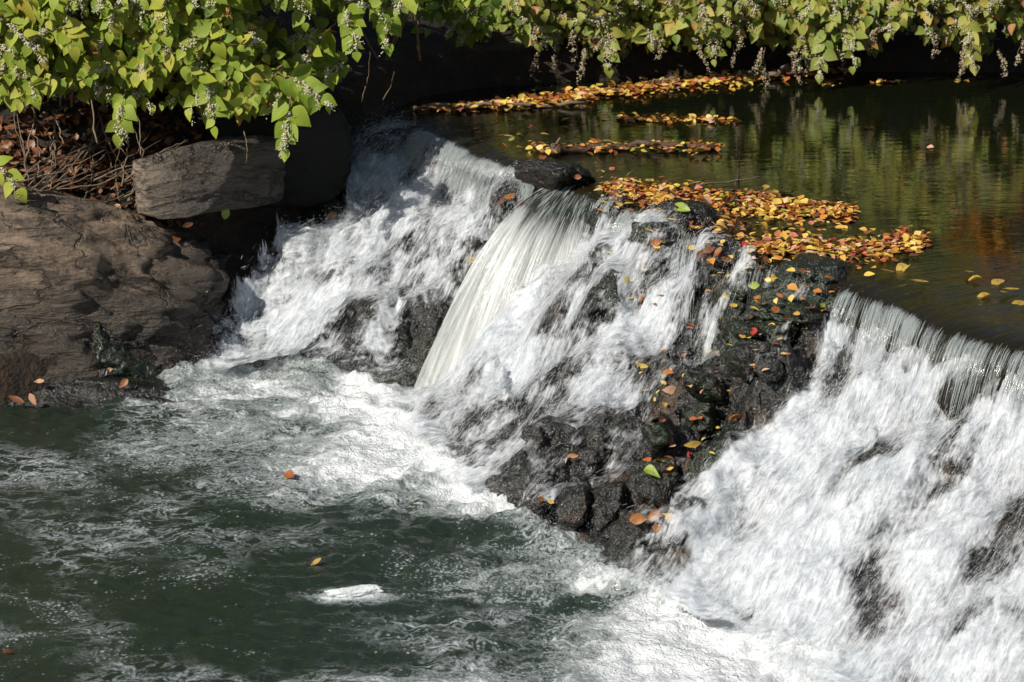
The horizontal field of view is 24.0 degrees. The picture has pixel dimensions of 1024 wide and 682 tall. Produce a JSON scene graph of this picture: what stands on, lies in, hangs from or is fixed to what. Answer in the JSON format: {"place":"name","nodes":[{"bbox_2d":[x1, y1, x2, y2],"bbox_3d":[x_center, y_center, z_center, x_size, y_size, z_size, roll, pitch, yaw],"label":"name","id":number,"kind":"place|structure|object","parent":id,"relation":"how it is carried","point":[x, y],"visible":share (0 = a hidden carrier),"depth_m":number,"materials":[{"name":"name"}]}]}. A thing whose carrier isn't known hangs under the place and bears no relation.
{"place":"outdoors","nodes":[
{"label":"outdoors","id":0,"kind":"place"},
{"bbox_2d":[0,348,832,681],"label":"pool water","id":1,"kind":"structure","parent":0,"point":[178,540],"depth_m":11.54,"materials":[{"name":"liquid"}]},
{"bbox_2d":[0,179,231,383],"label":"boulder","id":2,"kind":"object","parent":1,"relation":"in","point":[72,267],"visible":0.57,"depth_m":14.29,"materials":[{"name":"stone"}]},
{"bbox_2d":[16,110,29,181],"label":"twig","id":3,"kind":"object","parent":2,"relation":"on","point":[23,150],"visible":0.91,"depth_m":14.54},
{"bbox_2d":[19,134,77,182],"bbox_3d":[-2.826,-1.114,14.653,0.414,0.256,0.040,-12,20,-36],"label":"twig","id":4,"kind":"object","parent":2,"relation":"on","point":[28,171],"visible":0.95,"depth_m":14.64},
{"bbox_2d":[49,109,55,190],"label":"twig","id":5,"kind":"object","parent":2,"relation":"on","point":[52,157],"visible":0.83,"depth_m":14.84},
{"bbox_2d":[31,149,86,190],"bbox_3d":[-2.783,-1.014,14.570,0.435,0.263,0.052,-4,17,-15],"label":"twig","id":6,"kind":"object","parent":2,"relation":"on","point":[58,180],"visible":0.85,"depth_m":14.57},
{"bbox_2d":[20,150,103,183],"bbox_3d":[-2.786,-1.048,14.644,0.628,0.208,0.031,-3,16,-12],"label":"twig","id":7,"kind":"object","parent":2,"relation":"on","point":[56,172],"visible":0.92,"depth_m":14.64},
{"bbox_2d":[27,149,115,188],"bbox_3d":[-2.669,-1.051,14.643,0.603,0.199,0.029,-10,19,-31],"label":"twig","id":8,"kind":"object","parent":2,"relation":"on","point":[70,177],"visible":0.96,"depth_m":14.64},
{"bbox_2d":[41,137,111,189],"bbox_3d":[-2.688,-1.089,14.807,0.555,0.263,0.036,-15,22,-43],"label":"twig","id":9,"kind":"object","parent":2,"relation":"on","point":[65,161],"visible":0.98,"depth_m":14.77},
{"bbox_2d":[70,103,92,184],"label":"twig","id":10,"kind":"object","parent":2,"relation":"on","point":[88,149],"visible":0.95,"depth_m":14.84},
{"bbox_2d":[47,169,131,192],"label":"twig","id":11,"kind":"object","parent":2,"relation":"on","point":[85,185],"visible":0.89,"depth_m":14.64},
{"bbox_2d":[56,140,160,188],"bbox_3d":[-2.474,-1.075,14.761,0.712,0.260,0.030,-8,18,-26],"label":"twig","id":12,"kind":"object","parent":2,"relation":"on","point":[99,172],"visible":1,"depth_m":14.74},
{"bbox_2d":[97,104,128,175],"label":"twig","id":13,"kind":"object","parent":2,"relation":"on","point":[126,173],"visible":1,"depth_m":14.90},
{"bbox_2d":[121,137,129,186],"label":"twig","id":14,"kind":"object","parent":2,"relation":"on","point":[124,163],"visible":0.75,"depth_m":14.73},
{"bbox_2d":[284,470,293,477],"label":"fallen leaf","id":15,"kind":"object","parent":1,"relation":"on","point":[288,474],"visible":1,"depth_m":12.70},
{"bbox_2d":[324,584,383,597],"bbox_3d":[-0.727,1.159,11.148,0.278,0.054,0.082,-6,17,-19],"label":"floating log","id":16,"kind":"object","parent":1,"relation":"on","point":[358,590],"visible":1,"depth_m":11.12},
{"bbox_2d":[0,0,1023,404],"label":"riverbank","id":17,"kind":"structure","parent":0,"point":[496,58],"depth_m":16.72,"materials":[{"name":"brown soil"}]},
{"bbox_2d":[0,0,172,202],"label":"knotweed shrub","id":18,"kind":"object","parent":17,"relation":"on","point":[69,51],"visible":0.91,"depth_m":14.41,"materials":[{"name":"green plant"}]},
{"bbox_2d":[25,107,35,163],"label":"twig","id":19,"kind":"object","parent":18,"relation":"attached to","point":[26,155],"visible":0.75,"depth_m":14.64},
{"bbox_2d":[89,92,97,143],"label":"twig","id":20,"kind":"object","parent":18,"relation":"attached to","point":[93,129],"visible":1,"depth_m":14.57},
{"bbox_2d":[0,75,202,242],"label":"dead leaves","id":21,"kind":"object","parent":17,"relation":"on","point":[5,145],"visible":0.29,"depth_m":15.20,"materials":[{"name":"plant"}]},
{"bbox_2d":[59,149,166,182],"bbox_3d":[-2.467,-1.076,14.928,0.702,0.185,0.066,-5,17,-18],"label":"twig","id":22,"kind":"object","parent":21,"relation":"on","point":[96,175],"visible":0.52,"depth_m":14.89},
{"bbox_2d":[132,133,286,218],"bbox_3d":[-1.949,-1.029,14.921,0.630,0.464,1.051,14,21,40],"label":"rock","id":23,"kind":"object","parent":17,"relation":"on","point":[210,176],"visible":0.98,"depth_m":14.65,"materials":[{"name":"stone"}]},
{"bbox_2d":[93,141,188,180],"bbox_3d":[-2.266,-1.101,14.783,0.622,0.192,0.055,-8,18,-26],"label":"twig","id":24,"kind":"object","parent":23,"relation":"on","point":[100,177],"visible":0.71,"depth_m":14.72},
{"bbox_2d":[221,208,229,218],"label":"fallen leaf","id":25,"kind":"object","parent":23,"relation":"on","point":[225,213],"visible":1,"depth_m":14.75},
{"bbox_2d":[81,0,351,161],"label":"knotweed shrub","id":26,"kind":"object","parent":17,"relation":"on","point":[238,74],"visible":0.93,"depth_m":14.42,"materials":[{"name":"green plant"}]},
{"bbox_2d":[217,0,475,62],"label":"knotweed shrub","id":27,"kind":"object","parent":17,"relation":"on","point":[386,22],"visible":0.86,"depth_m":14.59,"materials":[{"name":"green plant"}]},
{"bbox_2d":[315,0,502,48],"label":"knotweed shrub","id":28,"kind":"object","parent":17,"relation":"on","point":[461,20],"visible":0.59,"depth_m":16.99,"materials":[{"name":"green plant"}]},
{"bbox_2d":[477,0,657,84],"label":"knotweed shrub","id":29,"kind":"object","parent":17,"relation":"on","point":[593,26],"visible":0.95,"depth_m":17.17,"materials":[{"name":"green plant"}]},
{"bbox_2d":[619,0,785,86],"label":"knotweed shrub","id":30,"kind":"object","parent":17,"relation":"on","point":[710,22],"visible":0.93,"depth_m":17.14,"materials":[{"name":"green plant"}]},
{"bbox_2d":[742,0,955,84],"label":"knotweed shrub","id":31,"kind":"object","parent":17,"relation":"on","point":[812,29],"visible":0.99,"depth_m":17.09,"materials":[{"name":"green plant"}]},
{"bbox_2d":[902,0,1023,77],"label":"knotweed shrub","id":32,"kind":"object","parent":17,"relation":"on","point":[964,21],"visible":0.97,"depth_m":17.12,"materials":[{"name":"green plant"}]},
{"bbox_2d":[192,138,1023,681],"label":"white water","id":33,"kind":"structure","parent":0,"point":[576,392],"depth_m":12.58,"materials":[{"name":"liquid"}]},
{"bbox_2d":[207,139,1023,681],"bbox_3d":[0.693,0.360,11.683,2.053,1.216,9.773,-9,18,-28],"label":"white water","id":34,"kind":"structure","parent":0,"point":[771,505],"depth_m":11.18,"materials":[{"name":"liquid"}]},
{"bbox_2d":[208,129,1023,681],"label":"rock ledge","id":35,"kind":"object","parent":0,"point":[758,401],"visible":0.12,"depth_m":12.48,"materials":[{"name":"stone"}]},
{"bbox_2d":[1,375,188,409],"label":"rock","id":36,"kind":"object","parent":35,"relation":"on","point":[79,392],"visible":0.3,"depth_m":14.06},
{"bbox_2d":[8,396,23,402],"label":"fallen leaf","id":37,"kind":"object","parent":36,"relation":"on","point":[16,399],"visible":1,"depth_m":13.84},
{"bbox_2d":[93,316,159,377],"bbox_3d":[-2.391,0.054,14.536,0.667,0.784,0.771,0,16,0],"label":"rock","id":38,"kind":"object","parent":36,"relation":"on","point":[118,358],"visible":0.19,"depth_m":14.25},
{"bbox_2d":[210,319,235,345],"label":"rock","id":39,"kind":"object","parent":35,"relation":"on","point":[219,337],"visible":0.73,"depth_m":14.74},
{"bbox_2d":[204,104,351,208],"bbox_3d":[-1.493,-1.238,15.544,0.942,0.723,0.663,0,16,0],"label":"rock","id":40,"kind":"object","parent":35,"relation":"on","point":[318,165],"visible":0.48,"depth_m":15.31,"materials":[{"name":"stone"}]},
{"bbox_2d":[273,234,323,277],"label":"rock","id":41,"kind":"object","parent":35,"relation":"on","point":[283,259],"visible":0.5,"depth_m":15.18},
{"bbox_2d":[310,72,342,107],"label":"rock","id":42,"kind":"object","parent":35,"relation":"on","point":[337,93],"visible":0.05,"depth_m":15.79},
{"bbox_2d":[325,197,343,217],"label":"rock","id":43,"kind":"object","parent":35,"relation":"on","point":[336,206],"visible":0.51,"depth_m":15.57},
{"bbox_2d":[348,294,396,352],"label":"rock","id":44,"kind":"object","parent":35,"relation":"on","point":[364,311],"visible":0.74,"depth_m":14.48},
{"bbox_2d":[396,318,413,349],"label":"rock","id":45,"kind":"object","parent":35,"relation":"on","point":[403,327],"visible":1,"depth_m":14.38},
{"bbox_2d":[407,265,425,290],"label":"rock","id":46,"kind":"object","parent":35,"relation":"on","point":[421,277],"visible":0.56,"depth_m":14.70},
{"bbox_2d":[469,237,487,264],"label":"rock","id":47,"kind":"object","parent":35,"relation":"on","point":[476,245],"visible":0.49,"depth_m":14.45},
{"bbox_2d":[414,182,592,395],"bbox_3d":[0.116,-0.242,14.067,0.939,1.265,1.045,-14,21,-40],"label":"falling curtain","id":48,"kind":"object","parent":35,"relation":"on","point":[509,259],"visible":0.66,"depth_m":14.11,"materials":[{"name":"liquid"}]},
{"bbox_2d":[490,186,523,215],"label":"rock","id":49,"kind":"object","parent":35,"relation":"on","point":[507,206],"visible":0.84,"depth_m":14.59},
{"bbox_2d":[498,432,520,469],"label":"rock","id":50,"kind":"object","parent":35,"relation":"on","point":[506,436],"visible":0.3,"depth_m":12.71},
{"bbox_2d":[505,470,571,507],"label":"rock","id":51,"kind":"object","parent":35,"relation":"on","point":[519,485],"visible":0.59,"depth_m":12.09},
{"bbox_2d":[521,489,557,516],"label":"rock","id":52,"kind":"object","parent":35,"relation":"on","point":[544,508],"visible":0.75,"depth_m":11.91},
{"bbox_2d":[512,159,595,191],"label":"rock","id":53,"kind":"object","parent":35,"relation":"on","point":[538,174],"visible":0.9,"depth_m":14.16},
{"bbox_2d":[525,414,611,473],"bbox_3d":[0.273,0.555,12.291,0.441,0.385,0.391,-4,16,-12],"label":"rock","id":54,"kind":"object","parent":35,"relation":"on","point":[564,435],"visible":0.66,"depth_m":12.11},
{"bbox_2d":[521,423,551,444],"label":"rock","id":55,"kind":"object","parent":54,"relation":"on","point":[530,431],"visible":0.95,"depth_m":12.09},
{"bbox_2d":[555,474,593,526],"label":"rock","id":56,"kind":"object","parent":35,"relation":"on","point":[574,499],"visible":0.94,"depth_m":11.72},
{"bbox_2d":[559,289,597,317],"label":"rock","id":57,"kind":"object","parent":35,"relation":"on","point":[587,309],"visible":0.55,"depth_m":13.29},
{"bbox_2d":[571,324,597,345],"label":"rock","id":58,"kind":"object","parent":35,"relation":"on","point":[591,333],"visible":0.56,"depth_m":12.99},
{"bbox_2d":[569,447,612,480],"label":"rock","id":59,"kind":"object","parent":35,"relation":"on","point":[589,463],"visible":0.81,"depth_m":12.09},
{"bbox_2d":[580,424,608,451],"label":"rock","id":60,"kind":"object","parent":35,"relation":"on","point":[597,435],"visible":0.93,"depth_m":12.12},
{"bbox_2d":[582,207,608,228],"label":"rock","id":61,"kind":"object","parent":35,"relation":"on","point":[592,218],"visible":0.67,"depth_m":13.76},
{"bbox_2d":[587,242,608,266],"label":"rock","id":62,"kind":"object","parent":35,"relation":"on","point":[597,247],"visible":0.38,"depth_m":13.26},
{"bbox_2d":[591,245,611,271],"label":"rock","id":63,"kind":"object","parent":35,"relation":"on","point":[600,257],"visible":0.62,"depth_m":13.15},
{"bbox_2d":[585,481,631,533],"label":"rock","id":64,"kind":"object","parent":35,"relation":"on","point":[611,500],"visible":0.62,"depth_m":11.73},
{"bbox_2d":[592,268,641,317],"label":"rock","id":65,"kind":"object","parent":35,"relation":"on","point":[607,285],"visible":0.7,"depth_m":12.90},
{"bbox_2d":[606,196,631,231],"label":"rock","id":66,"kind":"object","parent":35,"relation":"on","point":[618,215],"visible":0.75,"depth_m":13.59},
{"bbox_2d":[595,341,657,386],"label":"rock","id":67,"kind":"object","parent":35,"relation":"on","point":[644,359],"visible":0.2,"depth_m":12.65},
{"bbox_2d":[612,352,631,372],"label":"rock","id":68,"kind":"object","parent":67,"relation":"on","point":[620,362],"visible":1,"depth_m":12.56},
{"bbox_2d":[606,518,665,570],"bbox_3d":[0.609,0.982,11.373,0.328,0.305,0.303,0,16,0],"label":"rock","id":69,"kind":"object","parent":35,"relation":"on","point":[618,554],"visible":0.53,"depth_m":11.29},
{"bbox_2d":[620,504,655,552],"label":"rock","id":70,"kind":"object","parent":35,"relation":"on","point":[636,535],"visible":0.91,"depth_m":11.26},
{"bbox_2d":[629,513,646,524],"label":"fallen leaf","id":71,"kind":"object","parent":70,"relation":"on","point":[636,518],"visible":1,"depth_m":11.22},
{"bbox_2d":[646,509,660,522],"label":"fallen leaf","id":72,"kind":"object","parent":70,"relation":"on","point":[652,514],"visible":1,"depth_m":11.25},
{"bbox_2d":[628,221,671,271],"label":"rock","id":73,"kind":"object","parent":35,"relation":"on","point":[640,235],"visible":0.4,"depth_m":13.02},
{"bbox_2d":[636,267,673,291],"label":"rock","id":74,"kind":"object","parent":35,"relation":"on","point":[655,279],"visible":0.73,"depth_m":12.93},
{"bbox_2d":[652,524,662,532],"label":"fallen leaf","id":75,"kind":"object","parent":35,"relation":"on","point":[656,528],"visible":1,"depth_m":11.23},
{"bbox_2d":[634,457,684,507],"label":"rock","id":76,"kind":"object","parent":35,"relation":"on","point":[662,490],"visible":0.76,"depth_m":11.47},
{"bbox_2d":[643,464,659,477],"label":"fallen leaf","id":77,"kind":"object","parent":76,"relation":"on","point":[650,469],"visible":1,"depth_m":11.46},
{"bbox_2d":[642,285,682,321],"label":"rock","id":78,"kind":"object","parent":35,"relation":"on","point":[676,309],"visible":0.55,"depth_m":12.81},
{"bbox_2d":[649,227,685,257],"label":"rock","id":79,"kind":"object","parent":35,"relation":"on","point":[673,236],"visible":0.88,"depth_m":12.98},
{"bbox_2d":[634,425,702,506],"bbox_3d":[0.756,0.618,11.748,0.374,0.447,0.220,-4,17,-14],"label":"rock","id":80,"kind":"object","parent":35,"relation":"on","point":[686,434],"visible":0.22,"depth_m":11.66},
{"bbox_2d":[641,415,681,456],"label":"rock","id":81,"kind":"object","parent":80,"relation":"on","point":[659,437],"visible":0.98,"depth_m":11.58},
{"bbox_2d":[684,441,700,447],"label":"fallen leaf","id":82,"kind":"object","parent":80,"relation":"on","point":[692,444],"visible":1,"depth_m":11.63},
{"bbox_2d":[662,385,675,394],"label":"fallen leaf","id":83,"kind":"object","parent":35,"relation":"on","point":[670,389],"visible":1,"depth_m":12.16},
{"bbox_2d":[657,542,691,578],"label":"rock","id":84,"kind":"object","parent":35,"relation":"on","point":[673,555],"visible":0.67,"depth_m":11.07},
{"bbox_2d":[664,268,694,280],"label":"rock","id":85,"kind":"object","parent":35,"relation":"on","point":[669,273],"visible":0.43,"depth_m":12.94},
{"bbox_2d":[668,242,695,268],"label":"rock","id":86,"kind":"object","parent":35,"relation":"on","point":[685,253],"visible":0.48,"depth_m":12.94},
{"bbox_2d":[674,495,692,515],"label":"rock","id":87,"kind":"object","parent":35,"relation":"on","point":[683,501],"visible":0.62,"depth_m":11.21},
{"bbox_2d":[673,285,699,313],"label":"rock","id":88,"kind":"object","parent":35,"relation":"on","point":[695,296],"visible":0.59,"depth_m":12.84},
{"bbox_2d":[657,199,719,231],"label":"rock","id":89,"kind":"object","parent":35,"relation":"on","point":[699,212],"visible":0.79,"depth_m":13.13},
{"bbox_2d":[673,202,689,211],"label":"fallen leaf","id":90,"kind":"object","parent":89,"relation":"on","point":[683,207],"visible":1,"depth_m":13.09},
{"bbox_2d":[411,64,971,515],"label":"drifted leaves","id":91,"kind":"object","parent":35,"relation":"on","point":[773,204],"visible":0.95,"depth_m":13.63,"materials":[{"name":"plant"}]},
{"bbox_2d":[413,101,587,111],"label":"branch","id":92,"kind":"object","parent":91,"relation":"on","point":[526,104],"visible":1,"depth_m":16.39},
{"bbox_2d":[650,238,662,245],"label":"fallen leaf","id":93,"kind":"object","parent":91,"relation":"on","point":[655,242],"visible":1,"depth_m":12.94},
{"bbox_2d":[700,193,736,230],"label":"twig","id":94,"kind":"object","parent":91,"relation":"on","point":[704,224],"visible":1,"depth_m":13.21,"materials":[{"name":"wood"}]},
{"bbox_2d":[696,176,761,185],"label":"twig","id":95,"kind":"object","parent":91,"relation":"on","point":[727,181],"visible":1,"depth_m":14.07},
{"bbox_2d":[733,63,789,76],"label":"branch","id":96,"kind":"object","parent":91,"relation":"on","point":[786,66],"visible":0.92,"depth_m":17.50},
{"bbox_2d":[684,400,719,441],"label":"rock","id":97,"kind":"object","parent":35,"relation":"on","point":[707,423],"visible":0.84,"depth_m":11.82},
{"bbox_2d":[686,297,720,324],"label":"rock","id":98,"kind":"object","parent":35,"relation":"on","point":[697,307],"visible":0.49,"depth_m":12.75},
{"bbox_2d":[682,371,728,401],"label":"rock","id":99,"kind":"object","parent":35,"relation":"on","point":[714,388],"visible":0.99,"depth_m":11.87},
{"bbox_2d":[676,372,738,422],"bbox_3d":[1.051,0.301,12.080,0.323,0.322,0.412,15,22,41],"label":"rock","id":100,"kind":"object","parent":35,"relation":"on","point":[685,398],"visible":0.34,"depth_m":11.99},
{"bbox_2d":[691,497,737,511],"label":"rock","id":101,"kind":"object","parent":35,"relation":"on","point":[701,501],"visible":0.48,"depth_m":11.23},
{"bbox_2d":[700,246,736,274],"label":"rock","id":102,"kind":"object","parent":35,"relation":"on","point":[718,265],"visible":0.78,"depth_m":12.65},
{"bbox_2d":[695,237,742,271],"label":"rock","id":103,"kind":"object","parent":35,"relation":"on","point":[733,243],"visible":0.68,"depth_m":12.71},
{"bbox_2d":[722,298,746,318],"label":"rock","id":104,"kind":"object","parent":35,"relation":"on","point":[738,310],"visible":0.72,"depth_m":12.51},
{"bbox_2d":[727,278,748,300],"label":"rock","id":105,"kind":"object","parent":104,"relation":"on","point":[738,291],"visible":0.97,"depth_m":12.50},
{"bbox_2d":[721,338,771,378],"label":"rock","id":106,"kind":"object","parent":35,"relation":"on","point":[741,356],"visible":0.81,"depth_m":11.72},
{"bbox_2d":[734,247,768,282],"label":"rock","id":107,"kind":"object","parent":35,"relation":"on","point":[749,275],"visible":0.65,"depth_m":12.52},
{"bbox_2d":[737,319,798,347],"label":"rock","id":108,"kind":"object","parent":35,"relation":"on","point":[777,330],"visible":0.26,"depth_m":11.84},
{"bbox_2d":[730,318,770,340],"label":"rock","id":109,"kind":"object","parent":108,"relation":"on","point":[743,327],"visible":0.84,"depth_m":11.80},
{"bbox_2d":[754,357,784,382],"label":"rock","id":110,"kind":"object","parent":35,"relation":"on","point":[775,371],"visible":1,"depth_m":11.60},
{"bbox_2d":[739,286,804,322],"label":"rock","id":111,"kind":"object","parent":35,"relation":"on","point":[765,312],"visible":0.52,"depth_m":11.96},
{"bbox_2d":[784,302,827,323],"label":"rock","id":112,"kind":"object","parent":35,"relation":"on","point":[811,315],"visible":0.99,"depth_m":11.79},
{"bbox_2d":[770,252,847,298],"bbox_3d":[1.494,-0.278,12.145,0.394,0.272,0.492,0,16,0],"label":"rock","id":113,"kind":"object","parent":35,"relation":"on","point":[814,264],"visible":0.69,"depth_m":12.02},
{"bbox_2d":[949,460,969,483],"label":"rock","id":114,"kind":"object","parent":35,"relation":"on","point":[957,468],"visible":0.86,"depth_m":10.70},
{"bbox_2d":[361,72,1023,440],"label":"pond water","id":115,"kind":"structure","parent":0,"point":[956,191],"depth_m":14.71,"materials":[{"name":"liquid"}]},
{"bbox_2d":[410,135,486,184],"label":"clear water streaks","id":116,"kind":"object","parent":115,"relation":"on","point":[421,138],"visible":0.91,"depth_m":15.69,"materials":[{"name":"grey"}]},
{"bbox_2d":[547,139,718,155],"bbox_3d":[0.748,-1.207,14.994,1.088,0.079,0.133,-3,16,-9],"label":"log","id":117,"kind":"object","parent":115,"relation":"on","point":[576,149],"visible":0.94,"depth_m":15.01,"materials":[{"name":"brown wood"}]},
{"bbox_2d":[896,263,909,271],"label":"fallen leaf","id":118,"kind":"object","parent":115,"relation":"on","point":[903,267],"visible":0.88,"depth_m":12.15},
{"bbox_2d":[991,279,1004,284],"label":"fallen leaf","id":119,"kind":"object","parent":115,"relation":"on","point":[996,281],"visible":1,"depth_m":11.88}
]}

